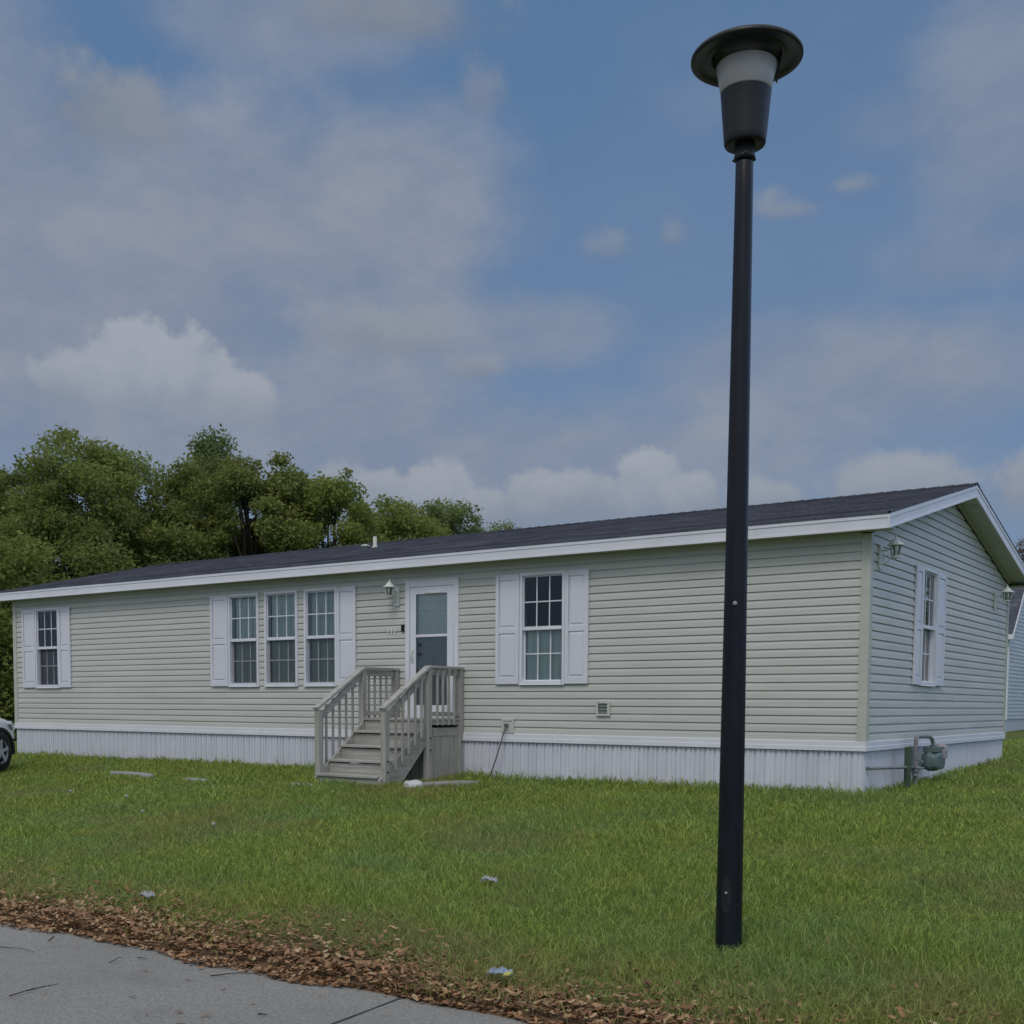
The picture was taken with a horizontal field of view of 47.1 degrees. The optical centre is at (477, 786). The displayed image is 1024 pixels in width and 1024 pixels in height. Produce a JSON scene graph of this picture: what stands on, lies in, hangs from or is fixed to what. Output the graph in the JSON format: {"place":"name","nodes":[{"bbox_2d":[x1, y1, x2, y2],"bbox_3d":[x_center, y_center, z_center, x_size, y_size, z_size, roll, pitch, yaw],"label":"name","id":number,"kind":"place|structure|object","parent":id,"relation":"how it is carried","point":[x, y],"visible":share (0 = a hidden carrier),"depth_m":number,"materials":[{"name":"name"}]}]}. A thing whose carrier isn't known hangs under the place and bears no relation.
{"place":"outdoors","nodes":[
{"label":"outdoors","id":0,"kind":"place"},
{"bbox_2d":[0,921,531,1023],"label":"road","id":1,"kind":"structure","parent":0,"point":[93,986],"depth_m":6.36,"materials":[{"name":"concrete"}]},
{"bbox_2d":[9,984,56,996],"bbox_3d":[-2.426,1.098,6.384,0.268,0.033,0.094,-3,5,-40],"label":"twig","id":2,"kind":"object","parent":1,"relation":"on","point":[31,989],"visible":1,"depth_m":6.38,"materials":[{"name":"brown plant"}]},
{"bbox_2d":[210,973,250,975],"bbox_3d":[-1.425,1.083,6.796,0.233,0.015,0.017,-1,4,-19],"label":"twig","id":3,"kind":"object","parent":1,"relation":"on","point":[229,973],"visible":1,"depth_m":6.79,"materials":[{"name":"brown plant"}]},
{"bbox_2d":[331,997,400,1023],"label":"road joint","id":4,"kind":"object","parent":1,"relation":"on","point":[364,1011],"visible":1,"depth_m":6.00,"materials":[{"name":"grey concrete"}]},
{"bbox_2d":[0,717,1023,1023],"bbox_3d":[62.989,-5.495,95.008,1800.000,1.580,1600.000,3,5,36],"label":"lawn","id":5,"kind":"structure","parent":0,"point":[544,1015],"depth_m":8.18,"materials":[{"name":"plant"}]},
{"bbox_2d":[0,718,16,770],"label":"parked car","id":6,"kind":"object","parent":5,"relation":"on","point":[7,745],"visible":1,"depth_m":20.14,"materials":[{"name":"paint"}]},
{"bbox_2d":[0,464,50,646],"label":"oak tree","id":7,"kind":"object","parent":5,"relation":"on","point":[5,486],"visible":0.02,"depth_m":40.12,"materials":[{"name":"green plant"}]},
{"bbox_2d":[0,512,69,735],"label":"oak tree","id":8,"kind":"object","parent":5,"relation":"on","point":[26,558],"visible":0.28,"depth_m":31.33,"materials":[{"name":"green plant"}]},
{"bbox_2d":[50,560,109,580],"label":"oak tree","id":9,"kind":"object","parent":5,"relation":"on","point":[72,574],"visible":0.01,"depth_m":42.67,"materials":[{"name":"green plant"}]},
{"bbox_2d":[0,425,220,647],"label":"oak tree","id":10,"kind":"object","parent":5,"relation":"on","point":[45,507],"visible":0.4,"depth_m":38.39,"materials":[{"name":"green plant"}]},
{"bbox_2d":[110,771,153,778],"bbox_3d":[-5.492,-0.180,18.629,1.120,0.122,0.200,4,5,41],"label":"edging stone","id":11,"kind":"object","parent":5,"relation":"on","point":[141,774],"visible":0.43,"depth_m":18.46,"materials":[{"name":"grey stone"}]},
{"bbox_2d":[138,890,154,896],"bbox_3d":[-2.507,0.808,8.903,0.102,0.054,0.080,3,5,36],"label":"paper scrap","id":12,"kind":"object","parent":5,"relation":"on","point":[148,893],"visible":1,"depth_m":8.88,"materials":[{"name":"white paper"}]},
{"bbox_2d":[100,457,256,572],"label":"oak tree","id":13,"kind":"object","parent":5,"relation":"on","point":[190,480],"visible":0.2,"depth_m":41.29,"materials":[{"name":"green plant"}]},
{"bbox_2d":[184,778,207,782],"bbox_3d":[-4.228,-0.084,17.651,0.540,0.101,0.140,4,5,40],"label":"edging stone","id":14,"kind":"object","parent":5,"relation":"on","point":[198,779],"visible":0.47,"depth_m":17.57,"materials":[{"name":"grey stone"}]},
{"bbox_2d":[160,423,244,558],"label":"oak tree","id":15,"kind":"object","parent":5,"relation":"on","point":[207,454],"visible":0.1,"depth_m":45.80,"materials":[{"name":"green plant"}]},
{"bbox_2d":[190,449,332,556],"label":"oak tree","id":16,"kind":"object","parent":5,"relation":"on","point":[266,499],"visible":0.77,"depth_m":41.06,"materials":[{"name":"green plant"}]},
{"bbox_2d":[275,467,389,550],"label":"oak tree","id":17,"kind":"object","parent":5,"relation":"on","point":[329,496],"visible":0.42,"depth_m":41.13,"materials":[{"name":"green plant"}]},
{"bbox_2d":[312,665,463,785],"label":"porch stairs","id":18,"kind":"structure","parent":5,"relation":"on","point":[386,745],"depth_m":16.85,"materials":[{"name":"grey wood"}]},
{"bbox_2d":[341,494,453,542],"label":"oak tree","id":19,"kind":"object","parent":5,"relation":"on","point":[393,521],"visible":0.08,"depth_m":44.76,"materials":[{"name":"green plant"}]},
{"bbox_2d":[402,779,422,788],"bbox_3d":[-0.858,-0.017,15.737,0.331,0.165,0.247,3,5,36],"label":"white stone","id":20,"kind":"object","parent":5,"relation":"on","point":[417,783],"visible":0.62,"depth_m":15.65,"materials":[{"name":"white stone"}]},
{"bbox_2d":[407,497,485,539],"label":"oak tree","id":21,"kind":"object","parent":5,"relation":"on","point":[457,516],"visible":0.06,"depth_m":51.26,"materials":[{"name":"green plant"}]},
{"bbox_2d":[422,780,479,787],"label":"paving slab","id":22,"kind":"structure","parent":5,"relation":"on","point":[437,783],"depth_m":15.93,"materials":[{"name":"concrete"}]},
{"bbox_2d":[479,875,497,882],"bbox_3d":[0.090,0.710,9.098,0.132,0.055,0.070,1,4,16],"label":"paper scrap","id":23,"kind":"object","parent":5,"relation":"on","point":[485,877],"visible":1,"depth_m":9.08,"materials":[{"name":"white paper"}]},
{"bbox_2d":[482,519,522,531],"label":"oak tree","id":24,"kind":"object","parent":5,"relation":"on","point":[505,527],"visible":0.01,"depth_m":53.81,"materials":[{"name":"green plant"}]},
{"bbox_2d":[0,854,1022,1023],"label":"leaf litter","id":25,"kind":"object","parent":5,"relation":"on","point":[587,1009],"visible":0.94,"depth_m":6.99,"materials":[{"name":"brown plant"}]},
{"bbox_2d":[486,966,512,975],"bbox_3d":[0.134,1.002,6.394,0.166,0.044,0.098,3,5,36],"label":"wrapper","id":26,"kind":"object","parent":25,"relation":"on","point":[502,970],"visible":1,"depth_m":6.38,"materials":[{"name":"blue plastic"}]},
{"bbox_2d":[0,482,1023,794],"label":"manufactured house","id":27,"kind":"structure","parent":5,"relation":"on","point":[878,628],"depth_m":16.86,"materials":[{"name":"beige plastic"}]},
{"bbox_2d":[21,607,71,687],"bbox_3d":[-8.510,-2.754,23.318,1.587,1.584,0.173,3,5,36],"label":"window","id":28,"kind":"structure","parent":27,"relation":"in","point":[56,666],"depth_m":23.42,"materials":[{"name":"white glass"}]},
{"bbox_2d":[210,593,259,686],"bbox_3d":[-4.129,-2.511,20.178,1.190,1.584,0.173,3,5,36],"label":"window","id":29,"kind":"structure","parent":27,"relation":"in","point":[222,614],"depth_m":20.21,"materials":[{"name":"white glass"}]},
{"bbox_2d":[264,590,298,686],"bbox_3d":[-3.222,-2.461,19.528,0.768,1.584,0.173,3,5,36],"label":"window","id":30,"kind":"structure","parent":27,"relation":"in","point":[284,638],"depth_m":19.61,"materials":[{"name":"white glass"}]},
{"bbox_2d":[303,586,355,686],"bbox_3d":[-2.333,-2.412,18.890,1.131,1.584,0.173,3,5,36],"label":"window","id":31,"kind":"structure","parent":27,"relation":"in","point":[330,612],"depth_m":18.97,"materials":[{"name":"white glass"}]},
{"bbox_2d":[404,577,459,725],"bbox_3d":[-0.646,-2.022,17.704,1.034,2.201,0.243,3,5,36],"label":"door","id":32,"kind":"structure","parent":27,"relation":"in","point":[432,608],"depth_m":17.67,"materials":[{"name":"white glass"}]},
{"bbox_2d":[489,726,505,775],"bbox_3d":[0.283,-0.485,16.924,0.267,0.791,0.058,1,4,14],"label":"extension cord","id":33,"kind":"object","parent":27,"relation":"hanging from","point":[498,750],"visible":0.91,"depth_m":16.89,"materials":[{"name":"white plastic"}]},
{"bbox_2d":[495,569,589,684],"bbox_3d":[0.936,-2.231,16.546,1.547,1.584,0.173,3,5,36],"label":"window","id":34,"kind":"structure","parent":27,"relation":"in","point":[524,654],"depth_m":16.61,"materials":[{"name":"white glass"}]},
{"bbox_2d":[866,734,947,788],"bbox_3d":[5.560,-0.155,15.011,0.243,1.028,2.591,3,5,38],"label":"gas meter","id":35,"kind":"object","parent":27,"relation":"attached to","point":[933,756],"visible":0.96,"depth_m":15.11,"materials":[{"name":"metal"}]},
{"bbox_2d":[912,565,946,686],"bbox_3d":[6.096,-2.165,15.998,0.203,1.584,1.476,3,5,36],"label":"window","id":36,"kind":"structure","parent":27,"relation":"in","point":[930,589],"depth_m":16.16,"materials":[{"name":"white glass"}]},
{"bbox_2d":[691,24,803,951],"bbox_3d":[1.534,-1.520,6.925,0.631,5.595,0.631,3,5,36],"label":"street lamp","id":37,"kind":"object","parent":5,"relation":"on","point":[743,68],"visible":0.98,"depth_m":6.83,"materials":[{"name":"metal"}]},
{"bbox_2d":[1005,588,1023,731],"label":"neighbour house","id":38,"kind":"structure","parent":5,"relation":"on","point":[1014,715],"depth_m":35.90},
{"bbox_2d":[1015,537,1023,559],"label":"plum tree","id":39,"kind":"object","parent":5,"relation":"on","point":[1020,550],"visible":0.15,"depth_m":46.06,"materials":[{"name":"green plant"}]},
{"bbox_2d":[0,0,1023,568],"label":"sky","id":40,"kind":"structure","parent":0,"point":[480,252],"materials":[{"name":"blue"}]}
]}

